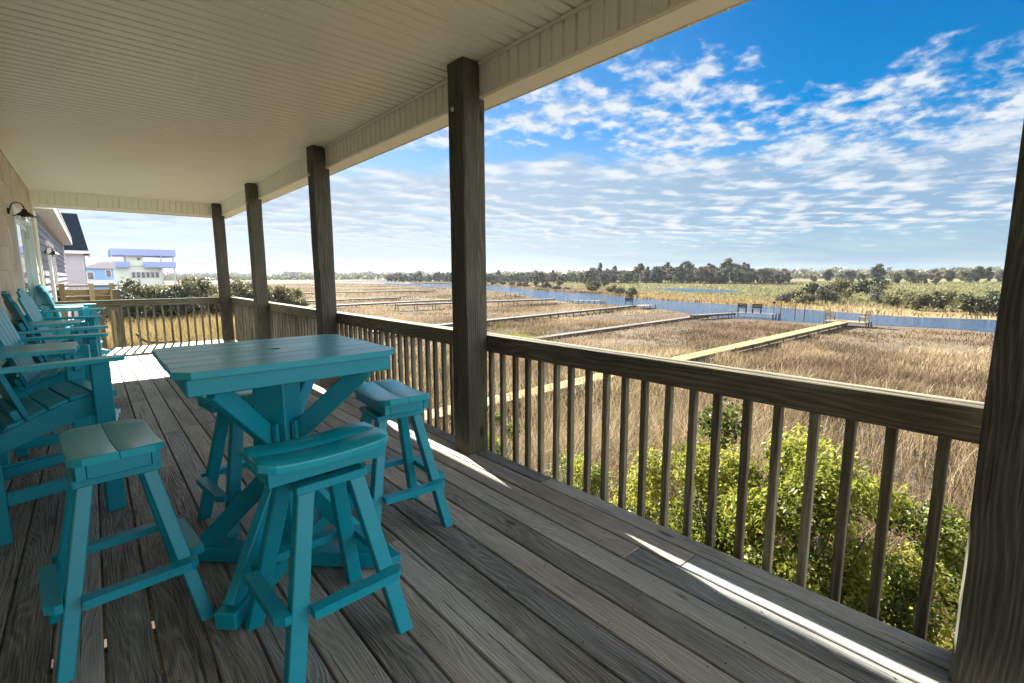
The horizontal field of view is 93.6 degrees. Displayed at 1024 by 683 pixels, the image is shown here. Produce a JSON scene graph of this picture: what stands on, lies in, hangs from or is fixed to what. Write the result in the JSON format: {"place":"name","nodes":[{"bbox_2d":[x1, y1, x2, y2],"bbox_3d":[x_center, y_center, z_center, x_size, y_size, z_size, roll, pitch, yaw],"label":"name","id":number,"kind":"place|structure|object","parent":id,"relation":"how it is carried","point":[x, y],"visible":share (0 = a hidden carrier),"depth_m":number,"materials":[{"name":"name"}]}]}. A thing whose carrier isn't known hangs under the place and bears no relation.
{"place":"outdoors","nodes":[
{"label":"outdoors","id":0,"kind":"place"},
{"bbox_2d":[101,313,236,349],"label":"golden end grass","id":1,"kind":"structure","parent":0,"point":[160,332],"depth_m":29.72,"materials":[{"name":"yellow plant"}]},
{"bbox_2d":[298,280,413,281],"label":"inlet","id":2,"kind":"object","parent":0,"point":[353,281],"visible":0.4,"depth_m":360.25,"materials":[{"name":"blue liquid"}]},
{"bbox_2d":[0,339,951,682],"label":"deck","id":3,"kind":"structure","parent":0,"point":[516,573],"depth_m":2.07,"materials":[{"name":"grey wood"}]},
{"bbox_2d":[1,288,116,395],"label":"double chair","id":4,"kind":"object","parent":3,"relation":"on","point":[31,323],"visible":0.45,"depth_m":4.68,"materials":[{"name":"wood"}]},
{"bbox_2d":[0,306,126,546],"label":"double chair","id":5,"kind":"object","parent":3,"relation":"on","point":[74,388],"visible":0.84,"depth_m":2.81,"materials":[{"name":"wood"}]},
{"bbox_2d":[35,284,109,355],"bbox_3d":[-6.803,-0.248,7.445,0.762,1.265,1.779,-7,11,-42],"label":"double chair","id":6,"kind":"object","parent":3,"relation":"on","point":[49,308],"visible":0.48,"depth_m":6.93,"materials":[{"name":"wood"}]},
{"bbox_2d":[38,418,213,682],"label":"bar stool","id":7,"kind":"object","parent":3,"relation":"on","point":[95,454],"visible":1,"depth_m":1.81,"materials":[{"name":"teal wood"}]},
{"bbox_2d":[54,297,219,348],"bbox_3d":[-7.384,-0.258,9.749,2.862,1.197,0.116,-7,10,-41],"label":"railing","id":8,"kind":"object","parent":3,"relation":"attached to","point":[136,303],"visible":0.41,"depth_m":9.77,"materials":[{"name":"brown wood"}]},
{"bbox_2d":[231,297,272,340],"bbox_3d":[-5.154,-0.238,9.549,0.116,1.197,2.927,-7,10,-41],"label":"railing","id":9,"kind":"object","parent":3,"relation":"attached to","point":[244,315],"visible":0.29,"depth_m":9.85,"materials":[{"name":"brown wood"}]},
{"bbox_2d":[194,389,314,539],"bbox_3d":[-1.482,0.637,2.746,0.491,0.772,0.497,7,11,42],"label":"bar stool","id":10,"kind":"object","parent":3,"relation":"on","point":[207,483],"visible":0.27,"depth_m":2.58,"materials":[{"name":"teal wood"}]},
{"bbox_2d":[152,334,393,629],"bbox_3d":[-1.092,0.553,2.284,0.850,1.048,0.794,-7,10,-41],"label":"bar table","id":11,"kind":"object","parent":3,"relation":"on","point":[278,376],"visible":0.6,"depth_m":2.15,"materials":[{"name":"teal wood"}]},
{"bbox_2d":[269,302,341,376],"bbox_3d":[-3.192,0.065,7.320,0.116,1.197,3.037,-7,10,-41],"label":"railing","id":12,"kind":"object","parent":3,"relation":"attached to","point":[288,320],"visible":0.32,"depth_m":7.50,"materials":[{"name":"brown wood"}]},
{"bbox_2d":[239,422,412,682],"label":"bar stool","id":13,"kind":"object","parent":3,"relation":"on","point":[303,469],"visible":1,"depth_m":1.79,"materials":[{"name":"teal wood"}]},
{"bbox_2d":[346,379,452,526],"bbox_3d":[-0.667,0.641,2.694,0.491,0.772,0.497,-6,10,-37],"label":"bar stool","id":14,"kind":"object","parent":3,"relation":"on","point":[385,400],"visible":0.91,"depth_m":2.62,"materials":[{"name":"teal wood"}]},
{"bbox_2d":[337,312,488,435],"bbox_3d":[-1.201,0.372,5.056,0.116,1.197,3.018,-7,10,-41],"label":"railing","id":15,"kind":"object","parent":3,"relation":"attached to","point":[436,334],"visible":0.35,"depth_m":4.69,"materials":[{"name":"brown wood"}]},
{"bbox_2d":[447,56,487,454],"bbox_3d":[-0.329,1.068,3.895,0.216,6.193,0.202,-7,10,-41],"label":"porch post","id":16,"kind":"object","parent":3,"relation":"on","point":[467,184],"visible":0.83,"depth_m":3.59,"materials":[{"name":"brown wood"}]},
{"bbox_2d":[487,333,983,640],"bbox_3d":[0.772,0.677,2.815,0.116,1.197,2.979,-7,10,-41],"label":"railing","id":17,"kind":"object","parent":3,"relation":"attached to","point":[946,420],"visible":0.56,"depth_m":2.33,"materials":[{"name":"brown wood"}]},
{"bbox_2d":[948,121,1023,682],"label":"porch post","id":18,"kind":"object","parent":3,"relation":"on","point":[988,644],"visible":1,"depth_m":1.51,"materials":[{"name":"brown wood"}]},
{"bbox_2d":[489,331,540,339],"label":"yellow green marsh grass","id":19,"kind":"structure","parent":0,"point":[520,335],"depth_m":32.91,"materials":[{"name":"yellow plant"}]},
{"bbox_2d":[59,0,1023,274],"label":"sky","id":20,"kind":"structure","parent":0,"point":[816,135],"materials":[{"name":"blue"}]},
{"bbox_2d":[104,277,994,682],"bbox_3d":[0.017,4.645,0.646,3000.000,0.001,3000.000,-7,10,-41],"label":"marsh ground","id":21,"kind":"structure","parent":0,"point":[666,327],"depth_m":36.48,"materials":[{"name":"beige plant"}]},
{"bbox_2d":[0,150,53,667],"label":"house wall","id":22,"kind":"structure","parent":21,"relation":"on","point":[20,264],"depth_m":5.92,"materials":[{"name":"beige"}]},
{"bbox_2d":[7,202,38,220],"bbox_3d":[-5.605,-1.489,5.510,0.248,0.209,0.219,-7,10,-41],"label":"wall lamp","id":23,"kind":"object","parent":22,"relation":"attached to","point":[24,214],"visible":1,"depth_m":5.49,"materials":[{"name":"black metal"}]},
{"bbox_2d":[6,203,41,314],"bbox_3d":[-6.793,-0.653,6.788,0.079,2.252,2.480,-7,10,-41],"label":"sliding door","id":24,"kind":"structure","parent":22,"relation":"in","point":[27,276],"depth_m":6.65,"materials":[{"name":"clear glass"}]},
{"bbox_2d":[0,0,751,218],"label":"porch roof","id":25,"kind":"structure","parent":22,"relation":"attached to","point":[192,108],"depth_m":3.64,"materials":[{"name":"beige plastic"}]},
{"bbox_2d":[33,207,71,319],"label":"grey house","id":26,"kind":"structure","parent":21,"relation":"on","point":[52,231],"depth_m":11.34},
{"bbox_2d":[45,240,61,315],"bbox_3d":[-11.366,-1.308,11.980,0.060,2.250,2.220,-7,10,-41],"label":"door","id":27,"kind":"structure","parent":26,"relation":"in","point":[52,261],"depth_m":11.55,"materials":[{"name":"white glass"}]},
{"bbox_2d":[61,213,89,315],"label":"hip roof house","id":28,"kind":"structure","parent":21,"relation":"on","point":[76,251],"depth_m":22.35,"materials":[{"name":"grey wood"}]},
{"bbox_2d":[57,283,118,347],"bbox_3d":[-11.747,0.768,12.489,2.700,4.500,0.170,-7,10,-41],"label":"pine fence","id":29,"kind":"object","parent":21,"relation":"on","point":[79,295],"visible":0.27,"depth_m":12.67,"materials":[{"name":"brown wood"}]},
{"bbox_2d":[86,262,115,295],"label":"blue house","id":30,"kind":"structure","parent":21,"relation":"on","point":[100,273],"depth_m":67.96,"materials":[{"name":"blue paint"}]},
{"bbox_2d":[98,289,126,348],"bbox_3d":[-9.068,1.081,10.538,1.140,4.400,2.520,-7,10,-41],"label":"stair railing","id":31,"kind":"object","parent":21,"relation":"on","point":[116,294],"visible":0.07,"depth_m":10.46,"materials":[{"name":"brown wood"}]},
{"bbox_2d":[95,288,152,324],"bbox_3d":[-30.082,-1.976,35.998,5.414,4.069,5.011,-7,10,-41],"label":"thicket shrub","id":32,"kind":"object","parent":21,"relation":"on","point":[133,311],"visible":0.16,"depth_m":36.35,"materials":[{"name":"green plant"}]},
{"bbox_2d":[114,277,169,323],"bbox_3d":[-31.641,-3.061,41.347,5.620,4.899,4.953,-1,8,-6],"label":"thicket shrub","id":33,"kind":"object","parent":21,"relation":"on","point":[142,292],"visible":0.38,"depth_m":40.32,"materials":[{"name":"green plant"}]},
{"bbox_2d":[108,248,176,297],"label":"cream house","id":34,"kind":"structure","parent":21,"relation":"on","point":[133,265],"depth_m":78.67,"materials":[{"name":"beige paint"}]},
{"bbox_2d":[152,282,207,322],"bbox_3d":[-28.350,-2.901,41.175,4.049,4.321,5.282,-3,8,-17],"label":"thicket shrub","id":35,"kind":"object","parent":21,"relation":"on","point":[193,289],"visible":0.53,"depth_m":40.59,"materials":[{"name":"green plant"}]},
{"bbox_2d":[176,274,214,320],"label":"thicket shrub","id":36,"kind":"object","parent":21,"relation":"on","point":[203,287],"visible":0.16,"depth_m":45.87,"materials":[{"name":"green plant"}]},
{"bbox_2d":[182,278,220,318],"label":"thicket shrub","id":37,"kind":"object","parent":21,"relation":"on","point":[214,289],"visible":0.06,"depth_m":48.68,"materials":[{"name":"green plant"}]},
{"bbox_2d":[211,203,234,339],"bbox_3d":[-6.239,0.155,10.609,0.214,6.193,0.202,-7,10,-41],"label":"porch post","id":38,"kind":"object","parent":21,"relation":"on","point":[221,254],"visible":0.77,"depth_m":10.31,"materials":[{"name":"brown wood"}]},
{"bbox_2d":[199,277,252,319],"bbox_3d":[-26.363,-3.804,45.666,5.641,4.554,4.825,2,8,12],"label":"thicket shrub","id":39,"kind":"object","parent":21,"relation":"on","point":[236,289],"visible":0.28,"depth_m":44.79,"materials":[{"name":"green plant"}]},
{"bbox_2d":[233,291,276,301],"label":"thicket shrub","id":40,"kind":"object","parent":21,"relation":"on","point":[250,296],"visible":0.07,"depth_m":44.71,"materials":[{"name":"green plant"}]},
{"bbox_2d":[244,183,270,339],"bbox_3d":[-4.314,0.453,8.421,0.215,6.193,0.202,-7,10,-41],"label":"porch post","id":41,"kind":"object","parent":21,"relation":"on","point":[257,259],"visible":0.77,"depth_m":8.10,"materials":[{"name":"brown wood"}]},
{"bbox_2d":[267,285,296,304],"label":"thicket shrub","id":42,"kind":"object","parent":21,"relation":"on","point":[281,295],"visible":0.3,"depth_m":48.73,"materials":[{"name":"green plant"}]},
{"bbox_2d":[280,287,309,306],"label":"thicket shrub","id":43,"kind":"object","parent":21,"relation":"on","point":[300,301],"visible":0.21,"depth_m":52.93,"materials":[{"name":"green plant"}]},
{"bbox_2d":[306,145,340,387],"bbox_3d":[-2.316,0.761,6.151,0.214,6.193,0.200,-7,10,-41],"label":"porch post","id":44,"kind":"object","parent":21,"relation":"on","point":[321,234],"visible":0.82,"depth_m":5.81,"materials":[{"name":"brown wood"}]},
{"bbox_2d":[308,297,401,302],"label":"boardwalk","id":45,"kind":"structure","parent":21,"relation":"on","point":[343,300],"depth_m":86.95,"materials":[{"name":"grey wood"}]},
{"bbox_2d":[293,290,434,294],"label":"boardwalk","id":46,"kind":"structure","parent":21,"relation":"on","point":[375,291],"depth_m":121.59,"materials":[{"name":"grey wood"}]},
{"bbox_2d":[307,299,451,308],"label":"boardwalk","id":47,"kind":"structure","parent":21,"relation":"on","point":[401,302],"depth_m":74.08,"materials":[{"name":"grey wood"}]},
{"bbox_2d":[395,299,555,310],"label":"boardwalk","id":48,"kind":"structure","parent":21,"relation":"on","point":[438,303],"depth_m":66.54,"materials":[{"name":"grey wood"}]},
{"bbox_2d":[372,305,636,335],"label":"boardwalk","id":49,"kind":"structure","parent":21,"relation":"on","point":[534,316],"depth_m":51.02,"materials":[{"name":"grey wood"}]},
{"bbox_2d":[488,411,524,460],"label":"waxy bush","id":50,"kind":"object","parent":21,"relation":"on","point":[509,429],"visible":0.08,"depth_m":9.09,"materials":[{"name":"green plant"}]},
{"bbox_2d":[488,409,583,480],"bbox_3d":[-0.205,2.450,7.768,2.903,2.396,2.338,-7,10,-41],"label":"twiggy shrub","id":51,"kind":"object","parent":21,"relation":"on","point":[532,450],"visible":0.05,"depth_m":8.23,"materials":[{"name":"plant"}]},
{"bbox_2d":[519,446,634,501],"bbox_3d":[0.944,2.652,6.600,2.105,2.311,1.918,1,8,9],"label":"twiggy shrub","id":52,"kind":"object","parent":21,"relation":"on","point":[564,473],"visible":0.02,"depth_m":6.87,"materials":[{"name":"plant"}]},
{"bbox_2d":[544,446,613,498],"bbox_3d":[0.804,2.669,7.322,1.684,2.090,1.856,-3,8,-17],"label":"waxy bush","id":53,"kind":"object","parent":21,"relation":"on","point":[578,475],"visible":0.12,"depth_m":6.95,"materials":[{"name":"green plant"}]},
{"bbox_2d":[163,266,1003,280],"bbox_3d":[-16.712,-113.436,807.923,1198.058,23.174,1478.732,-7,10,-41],"label":"woodland","id":54,"kind":"object","parent":21,"relation":"on","point":[369,274],"visible":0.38,"depth_m":518.93,"materials":[{"name":"green plant"}]},
{"bbox_2d":[535,316,702,339],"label":"boardwalk","id":55,"kind":"structure","parent":21,"relation":"on","point":[582,332],"depth_m":40.51,"materials":[{"name":"brown wood"}]},
{"bbox_2d":[424,321,848,424],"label":"boardwalk","id":56,"kind":"structure","parent":21,"relation":"on","point":[703,355],"depth_m":27.48,"materials":[{"name":"brown wood"}]},
{"bbox_2d":[369,358,985,648],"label":"tall reeds","id":57,"kind":"object","parent":21,"relation":"on","point":[656,426],"visible":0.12,"depth_m":12.15,"materials":[{"name":"plant"}]},
{"bbox_2d":[690,313,734,319],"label":"boardwalk","id":58,"kind":"structure","parent":21,"relation":"on","point":[711,315],"depth_m":50.39,"materials":[{"name":"grey wood"}]},
{"bbox_2d":[598,398,970,651],"bbox_3d":[2.265,2.326,4.388,2.390,3.563,3.667,-7,10,-41],"label":"waxy bush","id":59,"kind":"object","parent":21,"relation":"on","point":[899,596],"visible":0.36,"depth_m":3.71,"materials":[{"name":"green plant"}]},
{"bbox_2d":[822,319,871,327],"bbox_3d":[30.067,-1.155,43.241,1.792,1.530,3.360,-7,10,-41],"label":"dock","id":60,"kind":"object","parent":21,"relation":"on","point":[851,321],"visible":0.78,"depth_m":42.74,"materials":[{"name":"brown wood"}]},
{"bbox_2d":[383,283,996,332],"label":"river","id":61,"kind":"structure","parent":0,"point":[818,316],"depth_m":59.71,"materials":[{"name":"blue liquid"}]},
{"bbox_2d":[731,311,779,319],"bbox_3d":[25.918,-2.313,51.416,1.792,1.600,4.360,-7,10,-41],"label":"dock","id":62,"kind":"object","parent":61,"relation":"in","point":[772,314],"visible":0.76,"depth_m":50.82,"materials":[{"name":"grey wood"}]},
{"bbox_2d":[380,279,1001,313],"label":"meadow","id":63,"kind":"structure","parent":0,"point":[928,280],"depth_m":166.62,"materials":[{"name":"green plant"}]},
{"bbox_2d":[598,272,611,286],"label":"tree","id":64,"kind":"object","parent":63,"relation":"on","point":[605,278],"visible":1,"depth_m":176.25,"materials":[{"name":"green plant"}]},
{"bbox_2d":[640,269,651,282],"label":"tree","id":65,"kind":"object","parent":63,"relation":"on","point":[646,276],"visible":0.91,"depth_m":237.39,"materials":[{"name":"green plant"}]},
{"bbox_2d":[649,266,665,282],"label":"tree","id":66,"kind":"object","parent":63,"relation":"on","point":[654,276],"visible":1,"depth_m":232.81,"materials":[{"name":"green plant"}]},
{"bbox_2d":[671,273,684,282],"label":"tree","id":67,"kind":"object","parent":63,"relation":"on","point":[675,278],"visible":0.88,"depth_m":230.41,"materials":[{"name":"green plant"}]},
{"bbox_2d":[677,264,686,283],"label":"tree","id":68,"kind":"object","parent":63,"relation":"on","point":[682,272],"visible":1,"depth_m":228.67,"materials":[{"name":"green plant"}]},
{"bbox_2d":[692,267,707,283],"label":"tree","id":69,"kind":"object","parent":63,"relation":"on","point":[699,274],"visible":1,"depth_m":224.18,"materials":[{"name":"green plant"}]},
{"bbox_2d":[712,270,723,283],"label":"tree","id":70,"kind":"object","parent":63,"relation":"on","point":[717,277],"visible":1,"depth_m":219.15,"materials":[{"name":"green plant"}]},
{"bbox_2d":[719,257,735,283],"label":"tree","id":71,"kind":"object","parent":63,"relation":"on","point":[729,261],"visible":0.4,"depth_m":231.08,"materials":[{"name":"green plant"}]},
{"bbox_2d":[721,265,733,282],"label":"tree","id":72,"kind":"object","parent":63,"relation":"on","point":[728,269],"visible":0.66,"depth_m":219.26,"materials":[{"name":"green plant"}]},
{"bbox_2d":[728,269,740,282],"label":"tree","id":73,"kind":"object","parent":63,"relation":"on","point":[732,277],"visible":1,"depth_m":210.71,"materials":[{"name":"green plant"}]},
{"bbox_2d":[737,271,747,283],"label":"tree","id":74,"kind":"object","parent":63,"relation":"on","point":[743,279],"visible":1,"depth_m":211.06,"materials":[{"name":"green plant"}]},
{"bbox_2d":[745,271,755,283],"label":"tree","id":75,"kind":"object","parent":63,"relation":"on","point":[752,276],"visible":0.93,"depth_m":213.28,"materials":[{"name":"green plant"}]},
{"bbox_2d":[756,268,771,283],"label":"tree","id":76,"kind":"object","parent":63,"relation":"on","point":[765,274],"visible":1,"depth_m":205.22,"materials":[{"name":"green plant"}]},
{"bbox_2d":[779,269,791,284],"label":"tree","id":77,"kind":"object","parent":63,"relation":"on","point":[786,277],"visible":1,"depth_m":202.30,"materials":[{"name":"green plant"}]},
{"bbox_2d":[801,282,820,296],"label":"bank shrub","id":78,"kind":"object","parent":63,"relation":"on","point":[812,287],"visible":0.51,"depth_m":78.82,"materials":[{"name":"green plant"}]},
{"bbox_2d":[814,282,840,302],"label":"bank shrub","id":79,"kind":"object","parent":63,"relation":"on","point":[826,294],"visible":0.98,"depth_m":74.64,"materials":[{"name":"green plant"}]},
{"bbox_2d":[821,269,833,281],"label":"tree","id":80,"kind":"object","parent":63,"relation":"on","point":[826,276],"visible":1,"depth_m":254.70,"materials":[{"name":"green plant"}]},
{"bbox_2d":[829,278,856,299],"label":"bank shrub","id":81,"kind":"object","parent":63,"relation":"on","point":[842,285],"visible":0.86,"depth_m":78.63,"materials":[{"name":"green plant"}]},
{"bbox_2d":[844,270,856,281],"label":"tree","id":82,"kind":"object","parent":63,"relation":"on","point":[850,275],"visible":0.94,"depth_m":218.75,"materials":[{"name":"green plant"}]},
{"bbox_2d":[851,276,892,299],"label":"bank shrub","id":83,"kind":"object","parent":63,"relation":"on","point":[862,285],"visible":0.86,"depth_m":76.72,"materials":[{"name":"green plant"}]},
{"bbox_2d":[869,263,886,280],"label":"tree","id":84,"kind":"object","parent":63,"relation":"on","point":[880,271],"visible":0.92,"depth_m":221.40,"materials":[{"name":"green plant"}]},
{"bbox_2d":[869,290,887,303],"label":"bank shrub","id":85,"kind":"object","parent":63,"relation":"on","point":[874,295],"visible":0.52,"depth_m":70.96,"materials":[{"name":"green plant"}]},
{"bbox_2d":[878,289,907,306],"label":"bank shrub","id":86,"kind":"object","parent":63,"relation":"on","point":[892,299],"visible":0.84,"depth_m":66.27,"materials":[{"name":"green plant"}]},
{"bbox_2d":[903,269,918,283],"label":"tree","id":87,"kind":"object","parent":63,"relation":"on","point":[911,276],"visible":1,"depth_m":199.63,"materials":[{"name":"green plant"}]},
{"bbox_2d":[898,289,934,310],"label":"bank shrub","id":88,"kind":"object","parent":63,"relation":"on","point":[921,299],"visible":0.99,"depth_m":60.40,"materials":[{"name":"green plant"}]},
{"bbox_2d":[916,272,929,283],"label":"tree","id":89,"kind":"object","parent":63,"relation":"on","point":[923,277],"visible":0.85,"depth_m":199.98,"materials":[{"name":"green plant"}]},
{"bbox_2d":[929,289,958,309],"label":"bank shrub","id":90,"kind":"object","parent":63,"relation":"on","point":[942,299],"visible":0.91,"depth_m":60.32,"materials":[{"name":"green plant"}]},
{"bbox_2d":[943,269,955,282],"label":"tree","id":91,"kind":"object","parent":63,"relation":"on","point":[949,276],"visible":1,"depth_m":221.95,"materials":[{"name":"green plant"}]},
{"bbox_2d":[957,270,974,282],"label":"tree","id":92,"kind":"object","parent":63,"relation":"on","point":[967,276],"visible":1,"depth_m":214.57,"materials":[{"name":"green plant"}]},
{"bbox_2d":[971,266,987,282],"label":"tree","id":93,"kind":"object","parent":63,"relation":"on","point":[980,271],"visible":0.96,"depth_m":215.18,"materials":[{"name":"green plant"}]},
{"bbox_2d":[985,267,994,281],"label":"tree","id":94,"kind":"object","parent":63,"relation":"on","point":[989,272],"visible":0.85,"depth_m":216.51,"materials":[{"name":"green plant"}]},
{"bbox_2d":[651,288,746,293],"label":"pond","id":95,"kind":"structure","parent":0,"point":[690,290],"depth_m":136.68,"materials":[{"name":"blue liquid"}]},
{"bbox_2d":[620,293,866,309],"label":"bank grass","id":96,"kind":"structure","parent":0,"point":[709,299],"depth_m":80.61,"materials":[{"name":"yellow plant"}]},
{"bbox_2d":[505,286,996,319],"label":"golden bank","id":97,"kind":"structure","parent":0,"point":[932,314],"depth_m":57.60,"materials":[{"name":"yellow plant"}]},
{"bbox_2d":[538,271,547,283],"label":"tree","id":98,"kind":"object","parent":97,"relation":"on","point":[542,276],"visible":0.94,"depth_m":207.74,"materials":[{"name":"green plant"}]},
{"bbox_2d":[624,287,637,295],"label":"bank shrub","id":99,"kind":"object","parent":97,"relation":"on","point":[631,291],"visible":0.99,"depth_m":97.80,"materials":[{"name":"green plant"}]},
{"bbox_2d":[415,282,996,318],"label":"bank sedge","id":100,"kind":"object","parent":97,"relation":"on","point":[585,290],"visible":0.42,"depth_m":64.44,"materials":[{"name":"beige plant"}]},
{"bbox_2d":[775,289,796,302],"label":"bank shrub","id":101,"kind":"object","parent":97,"relation":"on","point":[786,296],"visible":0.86,"depth_m":76.64,"materials":[{"name":"green plant"}]},
{"bbox_2d":[793,289,815,303],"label":"bank shrub","id":102,"kind":"object","parent":97,"relation":"on","point":[802,296],"visible":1,"depth_m":72.58,"materials":[{"name":"green plant"}]},
{"bbox_2d":[949,292,990,313],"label":"bank shrub","id":103,"kind":"object","parent":97,"relation":"on","point":[976,303],"visible":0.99,"depth_m":54.06,"materials":[{"name":"green plant"}]},
{"bbox_2d":[982,290,999,313],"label":"bank shrub","id":104,"kind":"object","parent":97,"relation":"on","point":[993,302],"visible":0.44,"depth_m":54.71,"materials":[{"name":"green plant"}]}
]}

